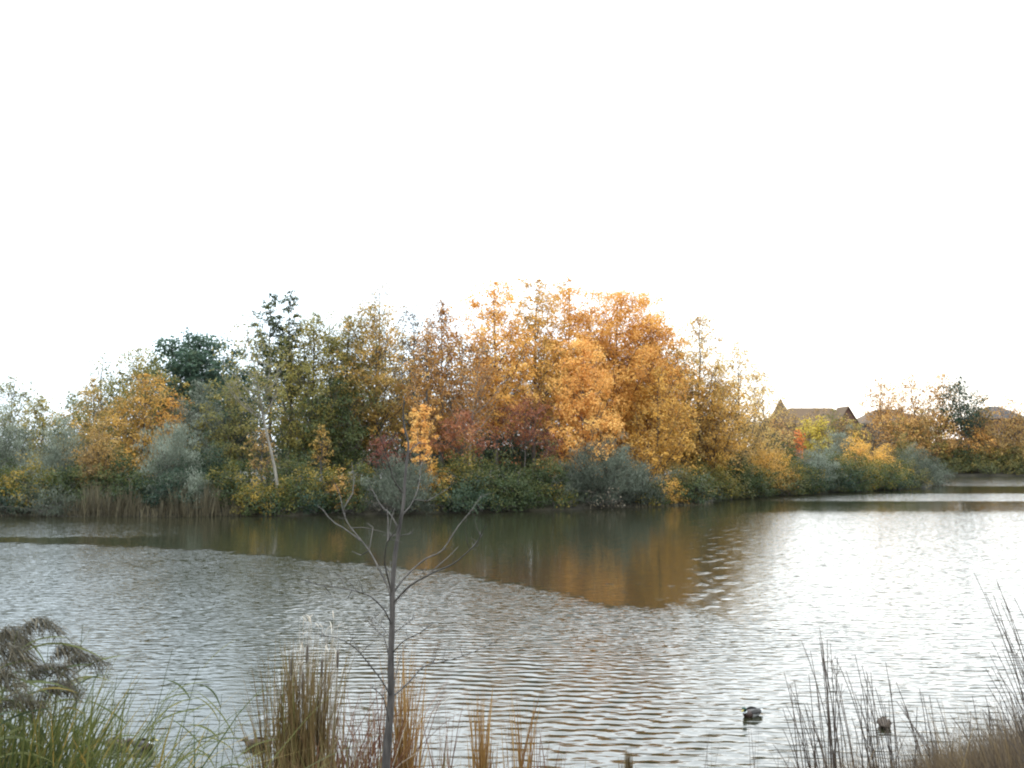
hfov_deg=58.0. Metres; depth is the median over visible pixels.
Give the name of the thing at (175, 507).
reeds
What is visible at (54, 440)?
green tree
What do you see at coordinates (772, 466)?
shrub
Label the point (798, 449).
autumn tree
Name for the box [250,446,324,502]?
shrub
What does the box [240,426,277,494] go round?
autumn tree
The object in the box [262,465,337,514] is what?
shrub
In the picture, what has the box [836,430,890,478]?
shrub
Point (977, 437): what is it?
autumn tree
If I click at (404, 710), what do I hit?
reed clump
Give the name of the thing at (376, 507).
bush
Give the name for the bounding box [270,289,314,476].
green tree
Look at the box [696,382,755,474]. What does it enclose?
background tree
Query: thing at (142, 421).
autumn tree
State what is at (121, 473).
shrub
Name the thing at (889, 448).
shrub
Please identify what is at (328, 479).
shrub
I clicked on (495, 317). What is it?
autumn tree
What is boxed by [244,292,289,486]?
green tree
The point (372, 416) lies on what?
autumn tree
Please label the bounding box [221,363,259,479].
background tree
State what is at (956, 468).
hedge bush
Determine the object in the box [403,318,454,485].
autumn tree
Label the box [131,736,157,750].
mallard duck
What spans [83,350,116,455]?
autumn tree
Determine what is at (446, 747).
reed clump
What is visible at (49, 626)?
plumed reed
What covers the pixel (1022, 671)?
grass tuft
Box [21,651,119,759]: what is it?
plumed reed
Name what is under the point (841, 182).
sky
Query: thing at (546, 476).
shrub
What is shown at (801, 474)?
bush
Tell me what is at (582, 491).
silver shrub
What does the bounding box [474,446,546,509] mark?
shrub
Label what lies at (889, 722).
brown duck
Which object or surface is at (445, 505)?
bush
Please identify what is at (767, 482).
shrub
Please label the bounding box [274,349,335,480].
background tree
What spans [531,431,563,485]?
autumn tree
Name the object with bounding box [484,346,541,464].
background tree
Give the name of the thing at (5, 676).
plumed reed
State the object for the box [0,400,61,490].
silver shrub
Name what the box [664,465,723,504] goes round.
bush
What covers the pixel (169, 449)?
silver shrub
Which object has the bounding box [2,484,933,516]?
undergrowth
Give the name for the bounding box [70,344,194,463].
autumn tree
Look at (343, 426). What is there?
background tree
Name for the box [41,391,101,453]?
background tree
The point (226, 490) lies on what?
bush
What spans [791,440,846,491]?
silver shrub
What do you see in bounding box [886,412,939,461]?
autumn tree
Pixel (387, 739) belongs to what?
bare sapling
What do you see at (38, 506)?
shrub
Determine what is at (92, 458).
shrub
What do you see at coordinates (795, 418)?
autumn tree
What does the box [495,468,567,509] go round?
shrub
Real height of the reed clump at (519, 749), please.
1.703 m
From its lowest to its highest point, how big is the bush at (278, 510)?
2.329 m
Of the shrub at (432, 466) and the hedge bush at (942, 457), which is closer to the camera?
the shrub at (432, 466)
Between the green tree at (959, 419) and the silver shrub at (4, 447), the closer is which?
the silver shrub at (4, 447)
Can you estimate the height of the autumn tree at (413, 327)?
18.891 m
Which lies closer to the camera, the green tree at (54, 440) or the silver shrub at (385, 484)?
the silver shrub at (385, 484)
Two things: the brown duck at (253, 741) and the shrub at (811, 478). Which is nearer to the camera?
the brown duck at (253, 741)
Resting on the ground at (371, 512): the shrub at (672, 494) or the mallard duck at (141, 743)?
the shrub at (672, 494)
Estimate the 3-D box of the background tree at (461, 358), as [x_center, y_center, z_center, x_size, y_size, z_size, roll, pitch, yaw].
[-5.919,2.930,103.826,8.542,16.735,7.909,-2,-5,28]
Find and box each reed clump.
[0,627,274,767]
[0,686,259,767]
[19,667,399,767]
[61,740,336,767]
[206,711,395,767]
[369,636,438,767]
[378,750,491,767]
[416,686,464,767]
[423,728,586,767]
[465,685,498,767]
[500,685,541,767]
[515,722,568,767]
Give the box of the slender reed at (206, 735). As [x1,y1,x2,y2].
[168,707,250,765]
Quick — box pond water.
[0,476,1023,767]
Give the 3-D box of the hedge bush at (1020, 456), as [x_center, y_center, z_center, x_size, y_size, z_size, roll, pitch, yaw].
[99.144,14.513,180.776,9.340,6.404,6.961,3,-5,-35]
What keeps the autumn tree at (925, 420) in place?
on the ground at (371, 512)
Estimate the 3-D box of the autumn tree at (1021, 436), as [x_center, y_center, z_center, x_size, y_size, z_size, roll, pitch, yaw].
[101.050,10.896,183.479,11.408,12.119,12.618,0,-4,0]
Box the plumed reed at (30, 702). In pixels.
[0,690,56,725]
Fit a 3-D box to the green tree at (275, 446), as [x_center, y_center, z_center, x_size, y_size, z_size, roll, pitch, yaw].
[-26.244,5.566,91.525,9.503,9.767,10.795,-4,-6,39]
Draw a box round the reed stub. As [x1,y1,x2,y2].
[618,748,635,767]
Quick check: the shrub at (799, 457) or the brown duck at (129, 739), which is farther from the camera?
the shrub at (799, 457)
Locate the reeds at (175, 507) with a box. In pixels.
[1,476,712,516]
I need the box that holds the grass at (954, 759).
[761,675,1023,767]
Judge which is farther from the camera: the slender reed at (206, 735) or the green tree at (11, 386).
the green tree at (11, 386)
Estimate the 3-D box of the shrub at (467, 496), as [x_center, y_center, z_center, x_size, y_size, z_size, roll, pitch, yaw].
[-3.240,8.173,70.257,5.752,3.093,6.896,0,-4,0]
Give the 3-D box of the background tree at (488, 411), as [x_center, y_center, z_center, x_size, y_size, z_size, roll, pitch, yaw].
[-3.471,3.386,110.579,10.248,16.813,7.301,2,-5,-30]
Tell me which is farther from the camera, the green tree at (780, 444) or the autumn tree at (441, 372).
the green tree at (780, 444)
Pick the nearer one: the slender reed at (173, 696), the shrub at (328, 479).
the slender reed at (173, 696)
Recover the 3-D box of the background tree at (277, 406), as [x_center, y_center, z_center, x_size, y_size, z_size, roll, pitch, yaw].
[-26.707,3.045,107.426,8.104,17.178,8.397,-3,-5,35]
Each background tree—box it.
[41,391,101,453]
[82,368,140,469]
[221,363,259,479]
[253,336,308,474]
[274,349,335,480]
[315,349,368,476]
[355,349,400,480]
[362,341,425,480]
[398,343,464,469]
[430,338,493,476]
[463,346,513,470]
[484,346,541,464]
[509,337,560,466]
[541,339,601,460]
[661,368,708,466]
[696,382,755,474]
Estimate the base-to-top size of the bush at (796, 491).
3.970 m
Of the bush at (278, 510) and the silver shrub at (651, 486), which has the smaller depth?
the bush at (278, 510)
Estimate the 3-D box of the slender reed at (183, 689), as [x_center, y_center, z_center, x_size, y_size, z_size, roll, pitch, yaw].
[-2.380,2.869,7.018,0.638,1.811,0.200,0,-4,0]
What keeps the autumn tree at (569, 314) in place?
on the ground at (371, 512)
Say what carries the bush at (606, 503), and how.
on the ground at (371, 512)
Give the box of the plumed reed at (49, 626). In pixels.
[0,612,106,763]
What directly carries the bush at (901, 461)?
on the ground at (371, 512)
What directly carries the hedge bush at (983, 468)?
on the ground at (371, 512)
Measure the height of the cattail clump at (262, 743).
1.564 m
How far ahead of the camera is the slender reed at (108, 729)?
6.26 m
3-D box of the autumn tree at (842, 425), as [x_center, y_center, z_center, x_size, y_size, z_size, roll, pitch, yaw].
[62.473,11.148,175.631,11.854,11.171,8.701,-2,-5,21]
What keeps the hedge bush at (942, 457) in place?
on the ground at (371, 512)
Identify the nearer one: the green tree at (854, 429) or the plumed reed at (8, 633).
the plumed reed at (8, 633)
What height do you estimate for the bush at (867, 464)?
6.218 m
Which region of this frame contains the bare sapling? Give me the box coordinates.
[302,397,500,767]
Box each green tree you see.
[0,376,63,463]
[19,415,100,477]
[131,326,283,475]
[138,394,192,477]
[153,379,232,470]
[205,396,287,482]
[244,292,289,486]
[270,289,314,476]
[280,373,387,482]
[354,392,449,479]
[423,395,501,482]
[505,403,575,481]
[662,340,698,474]
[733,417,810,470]
[759,433,792,469]
[814,407,850,450]
[836,417,874,453]
[905,425,953,471]
[928,374,992,454]
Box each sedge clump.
[219,649,515,767]
[249,667,475,767]
[274,730,486,767]
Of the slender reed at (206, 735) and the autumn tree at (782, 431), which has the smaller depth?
the slender reed at (206, 735)
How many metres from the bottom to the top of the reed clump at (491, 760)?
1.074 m
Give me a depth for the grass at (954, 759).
9.88 m
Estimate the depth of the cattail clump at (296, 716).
8.36 m
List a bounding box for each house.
[758,398,862,450]
[857,407,932,451]
[964,406,1023,449]
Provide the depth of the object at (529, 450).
93.21 m
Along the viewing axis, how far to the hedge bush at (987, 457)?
179.82 m
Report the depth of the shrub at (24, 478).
67.47 m
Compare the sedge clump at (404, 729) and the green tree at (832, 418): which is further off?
the green tree at (832, 418)
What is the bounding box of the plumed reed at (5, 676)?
[0,661,71,714]
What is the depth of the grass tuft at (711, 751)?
9.96 m
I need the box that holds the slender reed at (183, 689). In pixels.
[163,638,239,761]
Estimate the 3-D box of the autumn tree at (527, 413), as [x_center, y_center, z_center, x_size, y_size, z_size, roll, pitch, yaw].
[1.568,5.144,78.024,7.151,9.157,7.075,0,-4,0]
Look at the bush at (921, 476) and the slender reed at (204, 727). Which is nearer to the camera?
the slender reed at (204, 727)
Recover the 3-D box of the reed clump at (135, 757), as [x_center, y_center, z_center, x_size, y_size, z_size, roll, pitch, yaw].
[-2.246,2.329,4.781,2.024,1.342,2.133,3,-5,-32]
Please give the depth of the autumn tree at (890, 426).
181.07 m
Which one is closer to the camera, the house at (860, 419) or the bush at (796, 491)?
the bush at (796, 491)
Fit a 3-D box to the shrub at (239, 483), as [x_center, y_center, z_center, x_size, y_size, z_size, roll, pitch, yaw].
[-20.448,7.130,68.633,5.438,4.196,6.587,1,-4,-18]
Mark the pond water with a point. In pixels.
(660, 636)
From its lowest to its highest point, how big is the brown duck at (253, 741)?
0.165 m
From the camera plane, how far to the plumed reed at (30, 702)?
4.41 m
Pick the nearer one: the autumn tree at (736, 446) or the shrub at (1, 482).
the shrub at (1, 482)
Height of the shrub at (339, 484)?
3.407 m
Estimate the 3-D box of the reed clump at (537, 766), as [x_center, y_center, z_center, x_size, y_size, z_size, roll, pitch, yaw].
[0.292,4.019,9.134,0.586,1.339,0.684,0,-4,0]
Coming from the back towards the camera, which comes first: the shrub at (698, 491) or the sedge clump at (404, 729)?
the shrub at (698, 491)
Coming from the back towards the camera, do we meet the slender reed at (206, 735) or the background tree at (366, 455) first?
the background tree at (366, 455)
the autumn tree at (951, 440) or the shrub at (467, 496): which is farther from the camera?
the autumn tree at (951, 440)
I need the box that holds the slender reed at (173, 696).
[145,649,211,766]
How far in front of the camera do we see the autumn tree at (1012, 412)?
185.28 m
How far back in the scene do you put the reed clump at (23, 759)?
4.80 m
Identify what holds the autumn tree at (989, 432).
on the ground at (371, 512)
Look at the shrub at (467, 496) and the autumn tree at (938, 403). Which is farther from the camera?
the autumn tree at (938, 403)
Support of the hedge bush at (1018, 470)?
on the ground at (371, 512)
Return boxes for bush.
[0,484,48,513]
[57,476,127,506]
[98,466,164,504]
[192,475,246,501]
[239,482,297,516]
[271,482,349,514]
[315,478,382,514]
[354,490,415,512]
[412,478,473,512]
[457,481,538,512]
[534,482,590,509]
[581,483,626,509]
[624,480,687,505]
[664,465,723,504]
[696,454,744,499]
[725,455,785,497]
[760,459,811,495]
[767,450,828,493]
[807,447,869,491]
[832,438,892,491]
[834,459,878,491]
[872,460,920,489]
[875,455,925,488]
[900,458,935,487]
[923,462,957,484]
[929,439,971,472]
[930,453,969,474]
[943,437,987,471]
[957,437,1004,471]
[960,456,1012,475]
[983,446,1020,472]
[987,455,1023,474]
[1000,445,1023,470]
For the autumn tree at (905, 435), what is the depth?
181.44 m
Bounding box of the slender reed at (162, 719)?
[115,699,197,764]
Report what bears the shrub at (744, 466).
on the ground at (371, 512)
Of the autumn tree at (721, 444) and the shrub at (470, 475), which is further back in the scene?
the autumn tree at (721, 444)
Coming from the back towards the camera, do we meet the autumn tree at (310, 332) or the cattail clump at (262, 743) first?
the autumn tree at (310, 332)
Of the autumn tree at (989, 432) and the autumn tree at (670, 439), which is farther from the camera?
the autumn tree at (989, 432)
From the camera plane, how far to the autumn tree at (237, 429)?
79.09 m
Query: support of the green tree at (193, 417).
on the ground at (371, 512)
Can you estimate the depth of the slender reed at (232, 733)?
7.21 m
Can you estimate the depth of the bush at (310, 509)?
66.97 m
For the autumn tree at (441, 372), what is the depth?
83.83 m
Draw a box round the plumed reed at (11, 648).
[0,641,52,699]
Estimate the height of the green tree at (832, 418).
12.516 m
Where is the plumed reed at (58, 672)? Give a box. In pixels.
[0,659,95,767]
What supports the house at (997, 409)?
on the ground at (371, 512)
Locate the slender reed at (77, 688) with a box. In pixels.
[50,625,114,750]
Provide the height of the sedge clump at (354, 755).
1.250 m
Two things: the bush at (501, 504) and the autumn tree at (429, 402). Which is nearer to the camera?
the bush at (501, 504)
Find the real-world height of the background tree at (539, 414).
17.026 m
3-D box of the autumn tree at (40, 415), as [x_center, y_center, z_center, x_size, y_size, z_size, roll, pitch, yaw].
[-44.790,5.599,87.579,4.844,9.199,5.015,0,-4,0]
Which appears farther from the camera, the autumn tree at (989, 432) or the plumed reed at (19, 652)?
the autumn tree at (989, 432)
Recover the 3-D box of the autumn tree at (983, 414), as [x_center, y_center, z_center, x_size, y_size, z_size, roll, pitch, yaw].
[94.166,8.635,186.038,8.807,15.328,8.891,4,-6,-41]
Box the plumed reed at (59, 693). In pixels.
[0,679,104,767]
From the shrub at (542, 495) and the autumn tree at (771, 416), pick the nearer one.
the shrub at (542, 495)
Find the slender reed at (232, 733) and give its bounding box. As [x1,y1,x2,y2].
[181,688,275,767]
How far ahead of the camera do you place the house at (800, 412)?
205.53 m
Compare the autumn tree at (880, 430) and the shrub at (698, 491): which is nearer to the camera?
the shrub at (698, 491)
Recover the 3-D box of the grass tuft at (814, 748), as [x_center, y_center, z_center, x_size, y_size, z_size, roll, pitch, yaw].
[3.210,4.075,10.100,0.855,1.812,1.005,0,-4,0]
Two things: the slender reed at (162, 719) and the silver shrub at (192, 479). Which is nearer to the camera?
the slender reed at (162, 719)
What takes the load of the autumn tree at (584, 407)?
on the ground at (371, 512)
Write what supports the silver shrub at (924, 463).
on the ground at (371, 512)
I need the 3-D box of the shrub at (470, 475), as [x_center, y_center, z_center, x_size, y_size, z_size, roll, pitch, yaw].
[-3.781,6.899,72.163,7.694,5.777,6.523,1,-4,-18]
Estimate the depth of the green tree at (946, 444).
180.26 m
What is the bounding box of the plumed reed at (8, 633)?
[0,622,44,736]
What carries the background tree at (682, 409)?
on the ground at (371, 512)
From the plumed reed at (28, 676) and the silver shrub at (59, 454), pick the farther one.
the silver shrub at (59, 454)
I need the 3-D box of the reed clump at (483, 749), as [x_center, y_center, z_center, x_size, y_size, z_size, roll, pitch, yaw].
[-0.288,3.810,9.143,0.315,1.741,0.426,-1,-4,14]
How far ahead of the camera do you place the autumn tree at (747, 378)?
101.25 m
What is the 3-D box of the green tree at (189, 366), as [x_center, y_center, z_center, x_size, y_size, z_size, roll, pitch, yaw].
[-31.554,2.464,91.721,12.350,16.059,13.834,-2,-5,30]
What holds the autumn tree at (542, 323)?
on the ground at (371, 512)
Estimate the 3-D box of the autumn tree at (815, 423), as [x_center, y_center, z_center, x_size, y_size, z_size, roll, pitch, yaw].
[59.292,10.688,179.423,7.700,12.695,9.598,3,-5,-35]
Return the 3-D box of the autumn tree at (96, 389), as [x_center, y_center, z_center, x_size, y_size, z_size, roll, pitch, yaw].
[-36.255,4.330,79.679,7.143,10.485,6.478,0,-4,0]
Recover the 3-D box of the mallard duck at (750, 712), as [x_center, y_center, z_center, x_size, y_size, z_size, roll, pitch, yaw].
[4.098,5.613,15.831,0.567,0.219,0.249,3,-5,-34]
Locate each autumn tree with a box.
[15,395,65,462]
[50,374,132,473]
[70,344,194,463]
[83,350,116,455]
[84,370,192,487]
[147,393,194,482]
[184,375,277,478]
[209,312,296,503]
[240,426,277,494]
[250,306,366,484]
[306,313,390,475]
[307,424,336,480]
[316,296,434,477]
[339,276,417,477]
[363,432,411,490]
[387,296,432,482]
[396,299,489,471]
[400,404,441,474]
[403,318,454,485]
[427,407,499,480]
[439,338,513,473]
[441,275,558,470]
[473,392,554,476]
[485,276,581,474]
[488,391,563,473]
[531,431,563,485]
[533,332,627,482]
[536,270,596,469]
[541,285,696,468]
[610,304,713,481]
[616,429,675,482]
[619,365,703,483]
[667,311,754,478]
[670,360,768,481]
[674,407,766,473]
[702,337,783,473]
[736,371,798,477]
[755,418,797,459]
[764,422,807,461]
[786,413,810,454]
[790,430,806,458]
[793,416,827,461]
[796,407,838,449]
[806,415,834,456]
[818,413,870,457]
[837,421,896,460]
[857,377,906,450]
[866,415,895,457]
[868,410,907,461]
[875,415,936,459]
[881,372,943,432]
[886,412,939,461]
[905,409,943,460]
[919,371,965,437]
[919,410,969,459]
[955,424,998,459]
[964,390,1004,444]
[964,417,1023,460]
[988,395,1023,446]
[994,412,1023,459]
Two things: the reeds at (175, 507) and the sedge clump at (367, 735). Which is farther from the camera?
the reeds at (175, 507)
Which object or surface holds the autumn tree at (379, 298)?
on the ground at (371, 512)
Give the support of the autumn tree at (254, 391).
on the ground at (371, 512)
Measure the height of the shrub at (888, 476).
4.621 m
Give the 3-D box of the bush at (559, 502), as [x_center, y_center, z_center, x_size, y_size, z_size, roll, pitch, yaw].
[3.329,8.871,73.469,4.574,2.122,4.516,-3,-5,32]
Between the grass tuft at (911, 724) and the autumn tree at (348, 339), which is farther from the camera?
the autumn tree at (348, 339)
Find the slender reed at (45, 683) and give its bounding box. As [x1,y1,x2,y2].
[13,637,86,739]
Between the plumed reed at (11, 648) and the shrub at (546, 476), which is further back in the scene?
the shrub at (546, 476)
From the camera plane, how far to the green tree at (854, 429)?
174.50 m
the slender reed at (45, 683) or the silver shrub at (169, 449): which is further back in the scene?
the silver shrub at (169, 449)
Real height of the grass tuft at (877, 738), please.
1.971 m
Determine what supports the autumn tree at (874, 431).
on the ground at (371, 512)
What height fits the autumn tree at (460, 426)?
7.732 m
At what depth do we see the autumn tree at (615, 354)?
88.87 m
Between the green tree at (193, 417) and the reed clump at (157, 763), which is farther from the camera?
the green tree at (193, 417)
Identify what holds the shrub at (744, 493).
on the ground at (371, 512)
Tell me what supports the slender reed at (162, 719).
on the ground at (371, 512)
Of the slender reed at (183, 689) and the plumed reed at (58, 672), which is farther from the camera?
the slender reed at (183, 689)
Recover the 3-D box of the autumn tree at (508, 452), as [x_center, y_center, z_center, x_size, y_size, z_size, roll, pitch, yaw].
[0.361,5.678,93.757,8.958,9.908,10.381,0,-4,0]
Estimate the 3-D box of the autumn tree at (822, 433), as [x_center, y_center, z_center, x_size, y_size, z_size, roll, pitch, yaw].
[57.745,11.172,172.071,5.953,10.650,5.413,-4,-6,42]
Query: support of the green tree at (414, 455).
on the ground at (371, 512)
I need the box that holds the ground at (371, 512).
[0,451,1023,516]
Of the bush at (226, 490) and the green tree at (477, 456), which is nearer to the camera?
the bush at (226, 490)
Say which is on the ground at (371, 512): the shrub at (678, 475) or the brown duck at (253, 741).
the shrub at (678, 475)
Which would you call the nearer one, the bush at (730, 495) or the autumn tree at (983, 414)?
the bush at (730, 495)
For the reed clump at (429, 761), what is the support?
on the ground at (371, 512)
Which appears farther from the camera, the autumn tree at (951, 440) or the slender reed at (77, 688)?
the autumn tree at (951, 440)
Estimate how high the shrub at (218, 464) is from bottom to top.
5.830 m
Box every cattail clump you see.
[226,689,333,767]
[234,611,357,767]
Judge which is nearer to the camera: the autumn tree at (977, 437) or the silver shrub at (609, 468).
the silver shrub at (609, 468)
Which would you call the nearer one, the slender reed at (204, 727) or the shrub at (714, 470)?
the slender reed at (204, 727)
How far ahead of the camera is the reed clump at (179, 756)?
6.55 m
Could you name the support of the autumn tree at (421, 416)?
on the ground at (371, 512)
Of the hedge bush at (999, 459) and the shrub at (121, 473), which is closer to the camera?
the shrub at (121, 473)
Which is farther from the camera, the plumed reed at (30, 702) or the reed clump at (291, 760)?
the reed clump at (291, 760)
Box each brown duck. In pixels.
[104,736,132,748]
[240,737,270,747]
[876,716,891,728]
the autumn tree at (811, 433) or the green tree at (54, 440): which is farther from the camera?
the autumn tree at (811, 433)
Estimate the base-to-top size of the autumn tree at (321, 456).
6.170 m
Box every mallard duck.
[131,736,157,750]
[741,706,762,717]
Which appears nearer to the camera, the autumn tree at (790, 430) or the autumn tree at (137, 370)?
the autumn tree at (137, 370)
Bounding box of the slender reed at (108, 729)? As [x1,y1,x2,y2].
[45,674,139,761]
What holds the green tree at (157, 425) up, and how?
on the ground at (371, 512)
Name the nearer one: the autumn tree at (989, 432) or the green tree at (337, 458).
the green tree at (337, 458)
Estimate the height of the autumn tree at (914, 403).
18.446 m
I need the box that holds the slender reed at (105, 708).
[85,694,164,765]
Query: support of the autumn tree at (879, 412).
on the ground at (371, 512)
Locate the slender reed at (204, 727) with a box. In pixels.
[186,684,247,767]
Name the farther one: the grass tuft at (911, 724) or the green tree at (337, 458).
the green tree at (337, 458)
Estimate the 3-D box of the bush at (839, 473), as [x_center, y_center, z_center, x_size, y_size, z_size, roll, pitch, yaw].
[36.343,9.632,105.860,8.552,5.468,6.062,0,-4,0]
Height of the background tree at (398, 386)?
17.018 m
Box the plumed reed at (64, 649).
[33,639,95,765]
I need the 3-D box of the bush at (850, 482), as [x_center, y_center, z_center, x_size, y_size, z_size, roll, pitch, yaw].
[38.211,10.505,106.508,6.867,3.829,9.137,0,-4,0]
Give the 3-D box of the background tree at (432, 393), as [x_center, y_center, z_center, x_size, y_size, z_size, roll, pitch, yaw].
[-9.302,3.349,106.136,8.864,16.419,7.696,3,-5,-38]
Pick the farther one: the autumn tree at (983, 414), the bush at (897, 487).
the autumn tree at (983, 414)
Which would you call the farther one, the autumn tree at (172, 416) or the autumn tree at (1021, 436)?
the autumn tree at (1021, 436)
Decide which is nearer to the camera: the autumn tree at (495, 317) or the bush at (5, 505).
the bush at (5, 505)
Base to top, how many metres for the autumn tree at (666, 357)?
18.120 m
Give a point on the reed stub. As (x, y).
(628, 762)
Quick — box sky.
[0,0,1023,450]
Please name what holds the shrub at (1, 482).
on the ground at (371, 512)
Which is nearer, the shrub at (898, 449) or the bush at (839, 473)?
the bush at (839, 473)
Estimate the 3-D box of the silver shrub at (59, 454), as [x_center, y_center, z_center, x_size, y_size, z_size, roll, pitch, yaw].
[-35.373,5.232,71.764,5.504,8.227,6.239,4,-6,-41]
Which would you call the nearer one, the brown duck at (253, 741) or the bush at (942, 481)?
the brown duck at (253, 741)
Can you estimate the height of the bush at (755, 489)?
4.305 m
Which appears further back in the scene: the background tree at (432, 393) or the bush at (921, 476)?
the bush at (921, 476)
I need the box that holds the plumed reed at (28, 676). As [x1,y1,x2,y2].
[0,654,52,746]
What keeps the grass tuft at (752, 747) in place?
on the ground at (371, 512)
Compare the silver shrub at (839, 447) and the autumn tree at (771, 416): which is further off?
the silver shrub at (839, 447)
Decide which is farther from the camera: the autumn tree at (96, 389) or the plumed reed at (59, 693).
the autumn tree at (96, 389)
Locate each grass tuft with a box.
[699,726,722,767]
[748,718,758,767]
[773,673,838,767]
[801,627,866,767]
[829,655,945,767]
[896,682,952,767]
[914,691,1022,764]
[955,571,1023,767]
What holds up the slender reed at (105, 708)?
on the ground at (371, 512)
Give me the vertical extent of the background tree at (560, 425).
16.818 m
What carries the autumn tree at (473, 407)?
on the ground at (371, 512)
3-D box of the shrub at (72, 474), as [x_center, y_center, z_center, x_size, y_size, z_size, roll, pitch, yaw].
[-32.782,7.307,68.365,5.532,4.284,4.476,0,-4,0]
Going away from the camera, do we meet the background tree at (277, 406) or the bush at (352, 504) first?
the bush at (352, 504)
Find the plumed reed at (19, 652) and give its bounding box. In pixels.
[0,631,55,729]
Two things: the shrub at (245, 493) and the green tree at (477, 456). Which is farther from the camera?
the green tree at (477, 456)
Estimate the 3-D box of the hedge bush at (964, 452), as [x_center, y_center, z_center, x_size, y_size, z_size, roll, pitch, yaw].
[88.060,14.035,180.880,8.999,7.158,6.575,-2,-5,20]
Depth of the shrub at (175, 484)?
66.34 m
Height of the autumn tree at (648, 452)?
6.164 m
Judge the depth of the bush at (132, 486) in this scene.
67.23 m
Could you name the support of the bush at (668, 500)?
on the ground at (371, 512)
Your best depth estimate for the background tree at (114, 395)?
110.70 m
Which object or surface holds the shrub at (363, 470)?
on the ground at (371, 512)
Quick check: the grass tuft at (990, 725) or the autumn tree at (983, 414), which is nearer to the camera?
the grass tuft at (990, 725)
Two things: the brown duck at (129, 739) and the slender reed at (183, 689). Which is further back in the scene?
the brown duck at (129, 739)
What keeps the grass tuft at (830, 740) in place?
on the ground at (371, 512)
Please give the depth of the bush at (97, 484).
67.25 m
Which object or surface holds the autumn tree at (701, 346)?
on the ground at (371, 512)
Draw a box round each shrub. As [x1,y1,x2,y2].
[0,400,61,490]
[0,450,71,508]
[0,466,21,503]
[0,478,114,516]
[14,398,92,489]
[28,454,107,506]
[61,415,128,496]
[74,441,149,502]
[126,458,222,506]
[130,418,218,505]
[172,466,215,507]
[175,430,252,498]
[198,452,272,507]
[229,475,274,515]
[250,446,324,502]
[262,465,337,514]
[304,464,368,508]
[320,465,359,509]
[337,459,388,503]
[356,445,461,514]
[410,456,454,502]
[423,436,509,506]
[430,471,506,513]
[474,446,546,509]
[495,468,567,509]
[522,439,574,501]
[551,423,682,505]
[554,439,604,505]
[609,457,668,505]
[647,460,719,501]
[651,470,690,503]
[674,472,726,502]
[680,452,742,495]
[706,451,767,492]
[717,472,757,498]
[742,463,782,496]
[743,442,801,494]
[770,445,809,484]
[785,461,836,493]
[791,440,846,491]
[810,423,866,471]
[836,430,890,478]
[845,452,912,489]
[870,443,902,467]
[882,432,928,466]
[893,441,953,485]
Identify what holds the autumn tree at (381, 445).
on the ground at (371, 512)
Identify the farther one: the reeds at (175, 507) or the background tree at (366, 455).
the background tree at (366, 455)
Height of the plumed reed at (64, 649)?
1.606 m

